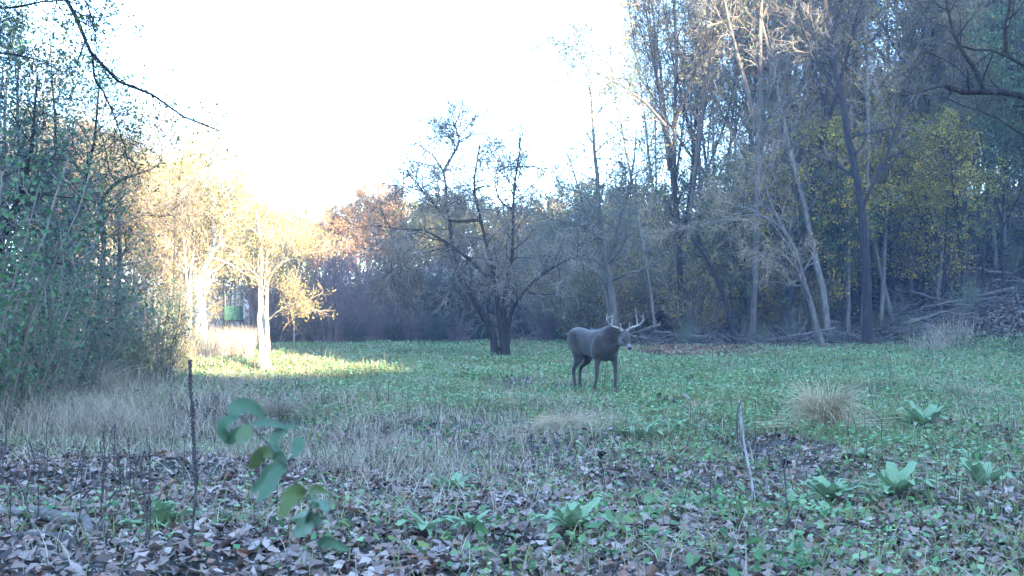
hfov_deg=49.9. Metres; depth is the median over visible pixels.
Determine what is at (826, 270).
slender tree
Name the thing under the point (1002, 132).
understorey tree
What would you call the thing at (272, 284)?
yellow sapling
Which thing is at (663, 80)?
slender tree
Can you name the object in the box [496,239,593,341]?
twiggy bush
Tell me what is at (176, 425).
dead weed
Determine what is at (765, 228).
understorey tree
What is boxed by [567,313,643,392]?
deer
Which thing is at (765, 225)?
understorey tree
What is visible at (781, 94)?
slender tree
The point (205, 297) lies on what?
yellow sapling
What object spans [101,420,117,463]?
dead weed
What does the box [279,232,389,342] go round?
thicket shrub
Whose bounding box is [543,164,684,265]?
twiggy bush
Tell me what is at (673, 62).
slender tree
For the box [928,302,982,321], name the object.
fallen log
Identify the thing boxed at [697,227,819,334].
twiggy bush
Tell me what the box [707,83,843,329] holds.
leafy forest tree
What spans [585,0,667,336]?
slender tree
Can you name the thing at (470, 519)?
mullein rosette
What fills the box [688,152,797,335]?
understorey tree
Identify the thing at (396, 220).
golden tree
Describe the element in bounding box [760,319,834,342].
fallen log
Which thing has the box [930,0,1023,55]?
slender tree
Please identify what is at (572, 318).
bush
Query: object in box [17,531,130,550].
fallen branch
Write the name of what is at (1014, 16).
slender tree
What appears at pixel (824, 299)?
pale trunk tree
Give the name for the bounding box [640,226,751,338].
twiggy bush
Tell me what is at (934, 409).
mullein rosette
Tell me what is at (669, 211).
twiggy bush
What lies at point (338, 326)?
thicket shrub
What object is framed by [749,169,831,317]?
understorey tree
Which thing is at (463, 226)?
golden tree
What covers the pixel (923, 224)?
understorey tree
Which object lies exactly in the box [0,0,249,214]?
overhanging tree
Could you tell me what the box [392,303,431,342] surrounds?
thicket shrub
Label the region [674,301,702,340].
leafy shrub
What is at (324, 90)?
sky
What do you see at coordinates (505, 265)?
evergreen shrub
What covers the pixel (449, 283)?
bush
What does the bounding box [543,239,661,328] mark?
twiggy bush
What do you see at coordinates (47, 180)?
leafy tree
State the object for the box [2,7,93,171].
bare tree
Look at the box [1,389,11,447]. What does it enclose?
dead weed
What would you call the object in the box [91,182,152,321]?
yellow sapling
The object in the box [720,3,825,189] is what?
slender tree
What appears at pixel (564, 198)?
golden tree
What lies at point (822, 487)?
mullein rosette
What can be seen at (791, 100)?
forest tree
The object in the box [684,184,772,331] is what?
understorey tree
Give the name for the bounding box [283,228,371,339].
thicket shrub
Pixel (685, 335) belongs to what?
leafy shrub
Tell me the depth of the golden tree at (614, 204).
94.95 m
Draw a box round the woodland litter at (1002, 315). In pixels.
[485,191,1023,356]
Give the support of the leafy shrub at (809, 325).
on the ground at (380, 540)
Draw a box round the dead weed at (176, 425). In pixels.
[170,401,184,450]
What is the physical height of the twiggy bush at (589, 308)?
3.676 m
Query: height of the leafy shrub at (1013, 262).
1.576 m
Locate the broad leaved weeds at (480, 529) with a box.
[1,343,1023,575]
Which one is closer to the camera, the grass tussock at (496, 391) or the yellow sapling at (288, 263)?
the grass tussock at (496, 391)
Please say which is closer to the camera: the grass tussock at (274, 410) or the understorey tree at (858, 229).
the grass tussock at (274, 410)
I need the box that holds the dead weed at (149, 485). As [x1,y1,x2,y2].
[138,437,163,539]
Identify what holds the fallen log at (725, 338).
on the ground at (380, 540)
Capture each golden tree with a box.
[1,115,77,182]
[8,105,91,278]
[71,119,100,157]
[96,128,162,260]
[158,167,229,300]
[204,192,271,324]
[206,185,250,324]
[235,206,299,301]
[274,207,324,293]
[285,217,323,296]
[288,205,348,271]
[300,201,360,275]
[316,201,372,332]
[317,188,377,285]
[342,183,411,283]
[348,179,413,274]
[368,191,417,260]
[371,201,444,277]
[406,185,466,274]
[406,193,488,283]
[423,213,463,267]
[426,189,494,280]
[469,207,541,270]
[469,209,510,287]
[494,196,543,262]
[502,210,550,258]
[530,191,595,232]
[538,194,596,229]
[541,200,584,241]
[574,176,626,215]
[604,181,671,224]
[604,186,642,218]
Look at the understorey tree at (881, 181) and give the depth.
45.13 m
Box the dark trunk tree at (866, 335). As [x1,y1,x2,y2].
[760,0,936,345]
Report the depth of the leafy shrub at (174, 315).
26.09 m
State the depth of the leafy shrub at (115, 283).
21.02 m
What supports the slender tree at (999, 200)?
on the ground at (380, 540)
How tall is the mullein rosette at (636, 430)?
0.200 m
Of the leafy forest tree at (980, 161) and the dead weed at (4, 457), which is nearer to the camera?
the dead weed at (4, 457)
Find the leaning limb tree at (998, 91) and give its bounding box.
[835,0,1023,199]
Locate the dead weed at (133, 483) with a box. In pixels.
[116,448,153,556]
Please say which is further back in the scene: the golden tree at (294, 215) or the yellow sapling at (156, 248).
the golden tree at (294, 215)
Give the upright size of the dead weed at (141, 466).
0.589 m
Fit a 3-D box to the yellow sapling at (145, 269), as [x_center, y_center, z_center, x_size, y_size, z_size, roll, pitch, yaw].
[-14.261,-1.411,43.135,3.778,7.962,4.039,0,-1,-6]
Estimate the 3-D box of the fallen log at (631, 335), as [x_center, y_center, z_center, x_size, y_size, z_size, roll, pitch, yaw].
[4.075,1.534,41.047,2.412,0.532,0.950,10,-3,-10]
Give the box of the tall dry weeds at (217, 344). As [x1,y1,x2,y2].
[0,308,1023,515]
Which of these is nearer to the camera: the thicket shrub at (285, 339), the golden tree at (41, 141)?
the thicket shrub at (285, 339)
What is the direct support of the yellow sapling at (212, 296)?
on the ground at (380, 540)
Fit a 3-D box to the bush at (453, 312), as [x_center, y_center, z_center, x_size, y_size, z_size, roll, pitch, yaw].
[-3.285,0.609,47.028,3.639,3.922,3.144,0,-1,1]
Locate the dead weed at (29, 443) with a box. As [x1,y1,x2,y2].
[6,432,38,503]
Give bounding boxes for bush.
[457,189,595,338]
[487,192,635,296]
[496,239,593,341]
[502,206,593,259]
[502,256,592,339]
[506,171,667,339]
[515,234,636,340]
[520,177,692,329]
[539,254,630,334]
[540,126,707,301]
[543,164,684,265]
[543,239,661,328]
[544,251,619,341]
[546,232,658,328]
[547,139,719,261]
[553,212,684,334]
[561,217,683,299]
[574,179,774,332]
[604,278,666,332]
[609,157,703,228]
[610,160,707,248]
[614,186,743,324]
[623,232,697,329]
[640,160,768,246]
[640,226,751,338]
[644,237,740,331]
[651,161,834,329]
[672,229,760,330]
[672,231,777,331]
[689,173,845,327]
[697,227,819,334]
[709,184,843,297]
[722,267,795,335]
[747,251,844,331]
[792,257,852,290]
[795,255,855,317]
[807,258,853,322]
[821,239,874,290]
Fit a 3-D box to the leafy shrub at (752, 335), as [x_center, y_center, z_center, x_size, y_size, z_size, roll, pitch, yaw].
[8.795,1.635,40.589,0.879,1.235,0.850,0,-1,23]
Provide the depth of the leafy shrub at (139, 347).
18.50 m
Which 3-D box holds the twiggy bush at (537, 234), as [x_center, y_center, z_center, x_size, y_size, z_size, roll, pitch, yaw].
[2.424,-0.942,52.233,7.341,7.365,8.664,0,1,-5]
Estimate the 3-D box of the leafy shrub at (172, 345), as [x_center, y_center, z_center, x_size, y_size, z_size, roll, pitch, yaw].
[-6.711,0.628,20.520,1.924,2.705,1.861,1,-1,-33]
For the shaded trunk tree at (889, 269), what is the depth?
46.92 m
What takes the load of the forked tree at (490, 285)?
on the ground at (380, 540)
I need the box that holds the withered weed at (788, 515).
[783,452,793,529]
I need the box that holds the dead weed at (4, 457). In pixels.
[0,433,15,484]
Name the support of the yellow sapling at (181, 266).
on the ground at (380, 540)
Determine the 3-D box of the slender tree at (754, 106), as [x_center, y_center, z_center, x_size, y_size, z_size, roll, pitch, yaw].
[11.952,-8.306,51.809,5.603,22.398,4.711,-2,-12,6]
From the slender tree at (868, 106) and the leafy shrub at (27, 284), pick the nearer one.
the leafy shrub at (27, 284)
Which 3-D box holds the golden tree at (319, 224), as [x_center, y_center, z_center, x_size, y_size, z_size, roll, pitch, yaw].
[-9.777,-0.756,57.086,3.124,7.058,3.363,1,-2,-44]
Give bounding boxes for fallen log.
[589,324,650,340]
[618,323,660,334]
[654,323,711,338]
[721,335,731,343]
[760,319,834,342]
[830,316,856,325]
[831,303,859,313]
[833,313,874,320]
[872,323,898,330]
[893,282,921,293]
[900,295,982,325]
[909,290,956,304]
[928,284,1014,307]
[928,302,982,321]
[959,263,1014,275]
[966,245,991,258]
[991,273,1020,281]
[997,279,1019,287]
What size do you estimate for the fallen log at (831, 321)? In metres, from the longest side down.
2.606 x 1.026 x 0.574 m
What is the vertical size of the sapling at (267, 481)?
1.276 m
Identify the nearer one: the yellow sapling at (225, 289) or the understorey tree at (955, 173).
the understorey tree at (955, 173)
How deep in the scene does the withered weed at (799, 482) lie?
8.05 m
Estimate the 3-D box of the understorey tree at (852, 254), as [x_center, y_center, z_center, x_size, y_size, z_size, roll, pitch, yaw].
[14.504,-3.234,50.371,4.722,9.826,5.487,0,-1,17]
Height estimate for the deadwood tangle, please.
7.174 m
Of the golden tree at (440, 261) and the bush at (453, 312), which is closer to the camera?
the bush at (453, 312)
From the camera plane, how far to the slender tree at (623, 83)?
52.31 m
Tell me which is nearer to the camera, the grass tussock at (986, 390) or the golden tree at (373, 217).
the grass tussock at (986, 390)
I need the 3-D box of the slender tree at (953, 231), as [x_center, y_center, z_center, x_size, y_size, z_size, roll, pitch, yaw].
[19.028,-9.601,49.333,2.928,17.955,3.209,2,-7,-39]
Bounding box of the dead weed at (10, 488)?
[2,469,20,531]
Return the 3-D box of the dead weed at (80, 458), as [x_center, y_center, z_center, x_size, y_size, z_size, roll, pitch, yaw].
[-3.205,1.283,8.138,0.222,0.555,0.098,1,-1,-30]
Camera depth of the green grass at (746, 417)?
12.63 m
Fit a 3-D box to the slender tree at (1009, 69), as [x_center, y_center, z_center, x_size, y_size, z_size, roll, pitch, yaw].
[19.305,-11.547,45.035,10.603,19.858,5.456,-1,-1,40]
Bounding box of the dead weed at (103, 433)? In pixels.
[94,428,116,528]
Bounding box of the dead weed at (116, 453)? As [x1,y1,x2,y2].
[105,413,124,501]
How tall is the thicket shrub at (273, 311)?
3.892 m
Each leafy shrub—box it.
[0,51,138,388]
[0,128,122,432]
[0,142,163,401]
[0,160,141,389]
[0,225,104,427]
[8,203,176,379]
[39,247,157,386]
[78,228,185,366]
[79,276,183,389]
[96,249,206,385]
[139,278,202,366]
[142,298,208,377]
[672,317,696,343]
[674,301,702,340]
[739,318,759,342]
[753,321,773,342]
[777,305,808,342]
[801,308,823,339]
[824,317,846,341]
[872,307,886,331]
[884,285,908,319]
[899,310,918,336]
[930,260,947,289]
[944,276,980,316]
[965,271,990,304]
[998,237,1022,272]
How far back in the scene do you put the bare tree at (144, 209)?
34.10 m
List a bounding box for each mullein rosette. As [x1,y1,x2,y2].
[397,509,453,535]
[426,472,477,490]
[441,509,497,528]
[527,496,613,532]
[617,419,666,437]
[659,416,687,428]
[766,489,820,510]
[796,475,868,499]
[809,500,849,516]
[840,447,876,457]
[855,461,940,494]
[894,399,950,425]
[945,446,996,462]
[945,457,1013,485]
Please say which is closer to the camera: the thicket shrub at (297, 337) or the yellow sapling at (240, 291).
the thicket shrub at (297, 337)
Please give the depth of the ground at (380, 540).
9.30 m
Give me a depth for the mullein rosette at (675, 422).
12.56 m
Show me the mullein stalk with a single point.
(192, 428)
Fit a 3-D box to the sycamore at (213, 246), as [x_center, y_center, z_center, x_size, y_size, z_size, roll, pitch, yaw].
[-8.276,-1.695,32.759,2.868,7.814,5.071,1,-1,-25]
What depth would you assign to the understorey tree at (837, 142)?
42.09 m
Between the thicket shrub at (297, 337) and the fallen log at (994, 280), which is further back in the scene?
the thicket shrub at (297, 337)
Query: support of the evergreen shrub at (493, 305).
on the ground at (380, 540)
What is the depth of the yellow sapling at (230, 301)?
51.16 m
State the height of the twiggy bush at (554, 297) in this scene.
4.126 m
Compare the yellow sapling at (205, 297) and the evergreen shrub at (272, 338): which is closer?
the yellow sapling at (205, 297)
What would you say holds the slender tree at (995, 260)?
on the ground at (380, 540)
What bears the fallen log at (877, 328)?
on the ground at (380, 540)
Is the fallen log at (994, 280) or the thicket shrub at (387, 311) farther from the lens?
the thicket shrub at (387, 311)
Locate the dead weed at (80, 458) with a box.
[64,426,93,491]
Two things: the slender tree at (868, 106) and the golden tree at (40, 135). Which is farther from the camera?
the golden tree at (40, 135)
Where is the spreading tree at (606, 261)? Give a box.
[501,2,687,326]
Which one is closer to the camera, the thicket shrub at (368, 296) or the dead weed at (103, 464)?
the dead weed at (103, 464)
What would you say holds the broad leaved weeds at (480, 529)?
on the ground at (380, 540)
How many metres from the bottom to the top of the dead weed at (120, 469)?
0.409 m
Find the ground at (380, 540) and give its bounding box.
[0,188,1023,575]
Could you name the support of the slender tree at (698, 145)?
on the ground at (380, 540)
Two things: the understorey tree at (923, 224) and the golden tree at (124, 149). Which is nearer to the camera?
the understorey tree at (923, 224)
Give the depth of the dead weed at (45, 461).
8.29 m
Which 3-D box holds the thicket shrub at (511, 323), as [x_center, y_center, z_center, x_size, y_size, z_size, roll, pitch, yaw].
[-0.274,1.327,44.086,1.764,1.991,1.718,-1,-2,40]
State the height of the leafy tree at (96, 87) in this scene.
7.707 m
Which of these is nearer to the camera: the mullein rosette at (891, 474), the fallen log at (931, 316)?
the mullein rosette at (891, 474)
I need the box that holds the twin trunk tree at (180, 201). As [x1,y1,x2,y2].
[6,88,237,368]
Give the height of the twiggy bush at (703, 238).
7.586 m
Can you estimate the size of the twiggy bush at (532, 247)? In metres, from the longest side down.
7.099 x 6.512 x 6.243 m
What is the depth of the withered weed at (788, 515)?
6.21 m
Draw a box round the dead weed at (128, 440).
[115,430,147,518]
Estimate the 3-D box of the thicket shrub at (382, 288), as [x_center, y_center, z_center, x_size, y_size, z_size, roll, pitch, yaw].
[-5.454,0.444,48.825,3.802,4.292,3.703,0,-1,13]
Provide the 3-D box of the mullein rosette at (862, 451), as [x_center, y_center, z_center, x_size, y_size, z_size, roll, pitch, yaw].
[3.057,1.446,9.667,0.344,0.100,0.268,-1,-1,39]
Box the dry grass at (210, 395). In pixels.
[0,269,1023,575]
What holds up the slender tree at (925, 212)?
on the ground at (380, 540)
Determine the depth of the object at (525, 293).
46.84 m
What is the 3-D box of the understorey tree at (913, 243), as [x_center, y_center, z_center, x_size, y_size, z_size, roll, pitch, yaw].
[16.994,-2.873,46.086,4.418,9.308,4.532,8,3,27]
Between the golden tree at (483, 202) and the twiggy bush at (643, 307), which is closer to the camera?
the twiggy bush at (643, 307)
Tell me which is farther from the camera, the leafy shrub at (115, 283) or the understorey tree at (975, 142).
the understorey tree at (975, 142)
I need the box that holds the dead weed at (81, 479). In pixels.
[71,443,98,536]
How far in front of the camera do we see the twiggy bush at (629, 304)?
44.59 m
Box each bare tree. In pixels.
[0,0,89,243]
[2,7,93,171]
[19,35,137,276]
[70,77,154,341]
[97,119,179,348]
[154,149,210,354]
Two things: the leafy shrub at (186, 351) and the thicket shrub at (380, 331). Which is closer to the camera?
the leafy shrub at (186, 351)
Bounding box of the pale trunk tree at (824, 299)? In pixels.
[722,0,838,342]
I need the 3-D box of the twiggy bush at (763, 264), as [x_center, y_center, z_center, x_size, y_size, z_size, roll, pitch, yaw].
[11.025,-1.435,50.063,7.272,8.269,7.584,7,-1,0]
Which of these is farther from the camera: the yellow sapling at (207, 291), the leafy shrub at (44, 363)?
the yellow sapling at (207, 291)
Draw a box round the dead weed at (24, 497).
[10,472,32,528]
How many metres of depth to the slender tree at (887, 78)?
57.07 m
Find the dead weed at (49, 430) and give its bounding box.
[43,396,57,472]
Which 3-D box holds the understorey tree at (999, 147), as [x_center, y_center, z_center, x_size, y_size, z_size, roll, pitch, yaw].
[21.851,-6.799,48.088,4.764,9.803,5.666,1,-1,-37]
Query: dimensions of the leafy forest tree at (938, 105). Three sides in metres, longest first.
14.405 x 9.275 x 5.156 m
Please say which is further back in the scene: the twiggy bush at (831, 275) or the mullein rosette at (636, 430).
the twiggy bush at (831, 275)
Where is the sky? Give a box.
[0,0,1017,285]
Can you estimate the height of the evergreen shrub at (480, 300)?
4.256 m
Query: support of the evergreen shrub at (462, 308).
on the ground at (380, 540)
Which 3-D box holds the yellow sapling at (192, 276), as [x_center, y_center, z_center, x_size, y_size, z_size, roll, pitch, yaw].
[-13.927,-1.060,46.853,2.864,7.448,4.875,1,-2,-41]
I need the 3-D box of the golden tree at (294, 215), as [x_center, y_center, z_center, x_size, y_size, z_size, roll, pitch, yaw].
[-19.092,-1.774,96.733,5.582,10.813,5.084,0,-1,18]
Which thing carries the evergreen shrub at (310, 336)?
on the ground at (380, 540)
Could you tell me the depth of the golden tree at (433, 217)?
64.07 m
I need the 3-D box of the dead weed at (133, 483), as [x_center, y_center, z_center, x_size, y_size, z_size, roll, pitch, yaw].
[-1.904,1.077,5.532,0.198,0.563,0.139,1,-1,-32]
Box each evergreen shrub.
[256,321,283,342]
[299,313,333,342]
[341,313,373,342]
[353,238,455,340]
[364,249,434,337]
[381,316,409,341]
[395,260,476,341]
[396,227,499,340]
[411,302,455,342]
[433,272,484,340]
[442,263,497,340]
[443,256,528,339]
[463,251,532,340]
[464,318,493,340]
[468,249,553,340]
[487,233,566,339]
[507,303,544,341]
[614,274,672,332]
[646,271,677,334]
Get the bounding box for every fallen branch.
[0,484,86,503]
[0,506,133,536]
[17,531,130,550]
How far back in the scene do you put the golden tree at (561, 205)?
93.32 m
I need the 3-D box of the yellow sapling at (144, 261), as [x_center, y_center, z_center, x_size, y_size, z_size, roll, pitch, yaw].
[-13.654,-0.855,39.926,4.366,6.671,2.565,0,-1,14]
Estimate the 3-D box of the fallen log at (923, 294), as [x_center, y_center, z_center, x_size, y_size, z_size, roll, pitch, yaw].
[16.680,0.248,43.146,2.115,0.466,0.833,18,1,6]
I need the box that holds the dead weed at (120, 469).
[111,447,129,499]
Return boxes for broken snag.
[689,237,736,344]
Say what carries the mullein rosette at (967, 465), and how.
on the ground at (380, 540)
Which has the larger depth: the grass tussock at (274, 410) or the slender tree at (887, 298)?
the slender tree at (887, 298)
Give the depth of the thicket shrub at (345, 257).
46.88 m
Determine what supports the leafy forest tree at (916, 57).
on the ground at (380, 540)
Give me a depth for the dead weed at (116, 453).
7.33 m
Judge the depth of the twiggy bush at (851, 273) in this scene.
52.94 m
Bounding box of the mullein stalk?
[187,360,198,534]
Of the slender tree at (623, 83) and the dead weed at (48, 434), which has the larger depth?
the slender tree at (623, 83)
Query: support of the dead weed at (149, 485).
on the ground at (380, 540)
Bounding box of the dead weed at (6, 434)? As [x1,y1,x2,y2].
[0,407,15,484]
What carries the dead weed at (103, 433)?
on the ground at (380, 540)
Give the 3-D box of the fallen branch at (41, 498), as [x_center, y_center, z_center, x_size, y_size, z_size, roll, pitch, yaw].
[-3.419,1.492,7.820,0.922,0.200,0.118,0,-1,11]
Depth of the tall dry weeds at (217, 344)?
12.40 m
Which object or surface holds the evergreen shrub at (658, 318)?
on the ground at (380, 540)
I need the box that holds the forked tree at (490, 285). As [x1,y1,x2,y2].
[342,80,614,355]
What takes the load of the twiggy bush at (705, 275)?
on the ground at (380, 540)
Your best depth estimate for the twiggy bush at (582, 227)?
48.56 m
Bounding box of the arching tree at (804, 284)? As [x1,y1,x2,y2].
[642,101,828,347]
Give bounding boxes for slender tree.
[219,184,346,369]
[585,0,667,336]
[597,0,696,219]
[605,0,763,332]
[608,0,779,329]
[614,0,704,324]
[629,0,684,258]
[631,0,776,330]
[652,0,757,316]
[654,0,749,329]
[664,0,851,332]
[677,0,780,315]
[677,1,746,292]
[678,0,766,332]
[679,1,785,330]
[686,3,789,145]
[698,0,828,336]
[702,3,764,255]
[715,0,876,331]
[715,0,896,318]
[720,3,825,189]
[722,0,911,334]
[730,6,791,293]
[735,0,825,329]
[748,0,853,332]
[751,0,911,342]
[780,0,911,336]
[782,0,852,162]
[785,0,916,322]
[791,0,903,317]
[807,0,888,336]
[818,1,899,287]
[838,0,934,328]
[862,22,915,264]
[867,0,1007,300]
[870,2,984,253]
[882,0,945,294]
[895,1,968,263]
[900,5,981,254]
[906,0,1014,269]
[910,0,987,303]
[930,0,1000,277]
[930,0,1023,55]
[933,0,1023,122]
[979,0,1023,89]
[983,14,1023,259]
[992,161,1001,218]
[998,0,1023,42]
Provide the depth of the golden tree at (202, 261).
77.36 m
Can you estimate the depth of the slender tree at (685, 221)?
48.32 m
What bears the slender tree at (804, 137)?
on the ground at (380, 540)
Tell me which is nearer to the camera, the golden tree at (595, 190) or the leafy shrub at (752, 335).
the leafy shrub at (752, 335)
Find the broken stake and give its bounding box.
[736,400,755,499]
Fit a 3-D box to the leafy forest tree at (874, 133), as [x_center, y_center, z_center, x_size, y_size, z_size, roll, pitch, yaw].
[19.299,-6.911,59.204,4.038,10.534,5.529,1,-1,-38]
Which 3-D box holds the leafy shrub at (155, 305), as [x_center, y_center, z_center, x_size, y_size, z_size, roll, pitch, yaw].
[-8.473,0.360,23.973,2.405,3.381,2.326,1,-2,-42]
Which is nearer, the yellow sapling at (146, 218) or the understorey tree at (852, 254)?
the yellow sapling at (146, 218)
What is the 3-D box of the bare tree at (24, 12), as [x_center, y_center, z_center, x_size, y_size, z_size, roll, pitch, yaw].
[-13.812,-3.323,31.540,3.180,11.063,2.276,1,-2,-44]
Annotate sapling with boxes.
[40,144,126,326]
[47,147,132,329]
[47,148,143,344]
[80,141,175,335]
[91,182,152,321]
[101,182,183,321]
[102,131,208,336]
[107,127,203,329]
[109,157,196,343]
[115,146,226,338]
[116,148,210,327]
[123,164,177,328]
[135,184,218,339]
[138,147,209,318]
[153,191,239,328]
[159,181,209,326]
[171,191,249,326]
[191,206,267,331]
[193,235,243,333]
[195,158,266,332]
[204,221,262,329]
[209,187,257,334]
[213,208,296,331]
[213,229,269,332]
[216,398,349,575]
[229,200,290,331]
[232,246,292,313]
[239,244,293,337]
[245,199,320,308]
[252,226,306,338]
[269,247,321,341]
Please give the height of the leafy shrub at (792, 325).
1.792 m
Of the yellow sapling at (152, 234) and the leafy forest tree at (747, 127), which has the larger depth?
the leafy forest tree at (747, 127)
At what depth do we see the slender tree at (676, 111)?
43.84 m
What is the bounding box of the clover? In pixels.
[0,266,1023,575]
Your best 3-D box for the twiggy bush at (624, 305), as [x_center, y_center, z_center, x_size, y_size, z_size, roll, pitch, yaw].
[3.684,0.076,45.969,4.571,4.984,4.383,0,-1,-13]
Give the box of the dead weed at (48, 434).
[43,420,60,451]
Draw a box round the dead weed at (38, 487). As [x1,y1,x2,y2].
[28,454,64,528]
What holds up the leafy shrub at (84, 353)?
on the ground at (380, 540)
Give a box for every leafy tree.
[0,0,124,360]
[0,0,159,380]
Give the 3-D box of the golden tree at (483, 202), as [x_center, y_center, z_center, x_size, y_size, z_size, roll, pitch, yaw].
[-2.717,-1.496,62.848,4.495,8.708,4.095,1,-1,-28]
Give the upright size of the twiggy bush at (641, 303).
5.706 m
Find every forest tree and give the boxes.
[705,0,831,318]
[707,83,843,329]
[751,27,893,303]
[764,104,852,320]
[786,145,853,284]
[817,48,896,289]
[827,70,926,300]
[828,58,902,249]
[845,72,978,277]
[852,20,945,232]
[872,0,992,241]
[873,27,999,263]
[875,0,1000,290]
[881,0,1022,253]
[904,36,1014,226]
[958,13,1023,223]
[986,12,1023,225]
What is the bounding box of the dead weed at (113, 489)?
[99,466,122,514]
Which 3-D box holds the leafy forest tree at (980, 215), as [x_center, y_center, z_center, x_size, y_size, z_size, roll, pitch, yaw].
[18.407,-5.790,47.885,5.365,10.537,4.099,-1,-1,28]
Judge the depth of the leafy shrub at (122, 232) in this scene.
19.75 m
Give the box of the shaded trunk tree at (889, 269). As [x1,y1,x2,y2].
[825,0,907,304]
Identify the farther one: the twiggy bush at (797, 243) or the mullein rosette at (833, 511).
the twiggy bush at (797, 243)
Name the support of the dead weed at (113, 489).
on the ground at (380, 540)
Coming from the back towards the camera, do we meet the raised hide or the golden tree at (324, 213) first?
the golden tree at (324, 213)
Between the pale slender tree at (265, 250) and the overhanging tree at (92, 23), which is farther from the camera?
the pale slender tree at (265, 250)
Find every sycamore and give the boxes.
[134,118,262,320]
[159,136,266,336]
[174,105,282,343]
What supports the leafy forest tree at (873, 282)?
on the ground at (380, 540)
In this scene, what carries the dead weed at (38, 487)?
on the ground at (380, 540)
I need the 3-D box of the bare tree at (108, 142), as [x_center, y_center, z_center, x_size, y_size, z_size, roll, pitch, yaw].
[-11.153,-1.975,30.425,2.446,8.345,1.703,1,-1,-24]
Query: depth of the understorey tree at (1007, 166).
41.91 m
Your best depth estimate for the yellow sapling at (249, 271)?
48.82 m
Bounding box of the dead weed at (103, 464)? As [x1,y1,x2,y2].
[91,430,110,503]
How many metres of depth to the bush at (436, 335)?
43.57 m
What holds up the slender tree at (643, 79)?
on the ground at (380, 540)
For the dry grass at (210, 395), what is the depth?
12.17 m
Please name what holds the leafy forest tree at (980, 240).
on the ground at (380, 540)
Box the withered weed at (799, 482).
[794,473,807,493]
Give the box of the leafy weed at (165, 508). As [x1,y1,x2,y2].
[117,500,195,532]
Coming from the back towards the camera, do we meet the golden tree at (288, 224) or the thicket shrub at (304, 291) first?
the golden tree at (288, 224)
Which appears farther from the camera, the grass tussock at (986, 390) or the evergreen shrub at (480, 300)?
the evergreen shrub at (480, 300)
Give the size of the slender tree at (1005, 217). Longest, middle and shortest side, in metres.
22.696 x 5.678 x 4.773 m
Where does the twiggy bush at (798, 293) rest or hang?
on the ground at (380, 540)
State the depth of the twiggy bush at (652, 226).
50.22 m
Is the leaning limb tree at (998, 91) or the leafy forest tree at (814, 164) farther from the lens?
the leafy forest tree at (814, 164)
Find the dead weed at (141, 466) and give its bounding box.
[135,437,159,545]
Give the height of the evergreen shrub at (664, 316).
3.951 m
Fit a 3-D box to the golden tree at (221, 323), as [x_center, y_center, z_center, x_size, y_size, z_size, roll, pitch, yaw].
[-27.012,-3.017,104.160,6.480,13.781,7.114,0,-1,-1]
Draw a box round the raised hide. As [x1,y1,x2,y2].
[220,294,246,334]
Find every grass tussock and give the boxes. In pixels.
[55,357,145,398]
[88,355,160,382]
[206,389,342,421]
[461,388,522,397]
[498,406,622,437]
[674,391,734,414]
[749,374,914,435]
[954,380,1013,400]
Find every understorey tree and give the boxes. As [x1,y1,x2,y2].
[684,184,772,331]
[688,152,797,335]
[706,149,819,332]
[721,148,801,333]
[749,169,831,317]
[760,155,885,332]
[782,107,903,338]
[785,120,882,294]
[824,146,900,285]
[835,100,952,310]
[852,106,978,312]
[853,89,895,282]
[864,136,906,258]
[872,123,974,309]
[891,137,953,245]
[893,106,988,286]
[900,103,1010,304]
[915,43,1023,291]
[926,60,1023,293]
[942,30,1023,224]
[954,0,1023,279]
[962,27,1023,232]
[974,0,1023,170]
[995,0,1023,220]
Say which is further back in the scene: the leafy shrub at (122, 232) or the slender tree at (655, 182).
the slender tree at (655, 182)
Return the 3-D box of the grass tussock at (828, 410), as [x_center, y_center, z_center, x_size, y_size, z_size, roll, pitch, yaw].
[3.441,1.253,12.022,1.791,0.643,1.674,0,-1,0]
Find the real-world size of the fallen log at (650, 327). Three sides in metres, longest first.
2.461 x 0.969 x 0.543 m
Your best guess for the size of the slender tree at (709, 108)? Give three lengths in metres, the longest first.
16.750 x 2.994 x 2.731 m
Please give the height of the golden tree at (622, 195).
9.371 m
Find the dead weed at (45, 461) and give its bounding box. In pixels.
[35,439,49,484]
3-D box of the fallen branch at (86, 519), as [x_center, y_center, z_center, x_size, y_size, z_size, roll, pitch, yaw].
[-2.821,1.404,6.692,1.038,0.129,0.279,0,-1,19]
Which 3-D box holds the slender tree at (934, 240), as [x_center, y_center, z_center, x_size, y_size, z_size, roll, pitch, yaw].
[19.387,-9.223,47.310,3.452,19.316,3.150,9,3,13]
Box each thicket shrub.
[223,260,310,341]
[226,249,320,341]
[245,272,331,340]
[263,239,357,338]
[269,235,352,343]
[278,304,310,342]
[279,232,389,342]
[281,225,387,340]
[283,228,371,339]
[303,252,399,339]
[311,255,377,339]
[314,304,349,341]
[335,256,393,338]
[343,253,424,336]
[344,267,434,339]
[352,262,402,337]
[354,296,396,341]
[365,252,446,340]
[373,265,444,341]
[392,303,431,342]
[441,309,472,342]
[485,299,529,339]
[524,301,562,341]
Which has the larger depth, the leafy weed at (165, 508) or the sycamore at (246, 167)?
the sycamore at (246, 167)
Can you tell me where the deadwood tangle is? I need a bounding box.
[565,206,1023,345]
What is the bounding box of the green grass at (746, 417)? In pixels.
[0,251,1023,575]
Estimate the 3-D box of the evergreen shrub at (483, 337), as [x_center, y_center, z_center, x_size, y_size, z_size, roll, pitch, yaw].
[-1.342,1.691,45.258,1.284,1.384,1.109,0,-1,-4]
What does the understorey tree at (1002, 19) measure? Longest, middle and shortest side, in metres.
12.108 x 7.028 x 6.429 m
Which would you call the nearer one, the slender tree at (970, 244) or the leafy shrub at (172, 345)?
the leafy shrub at (172, 345)

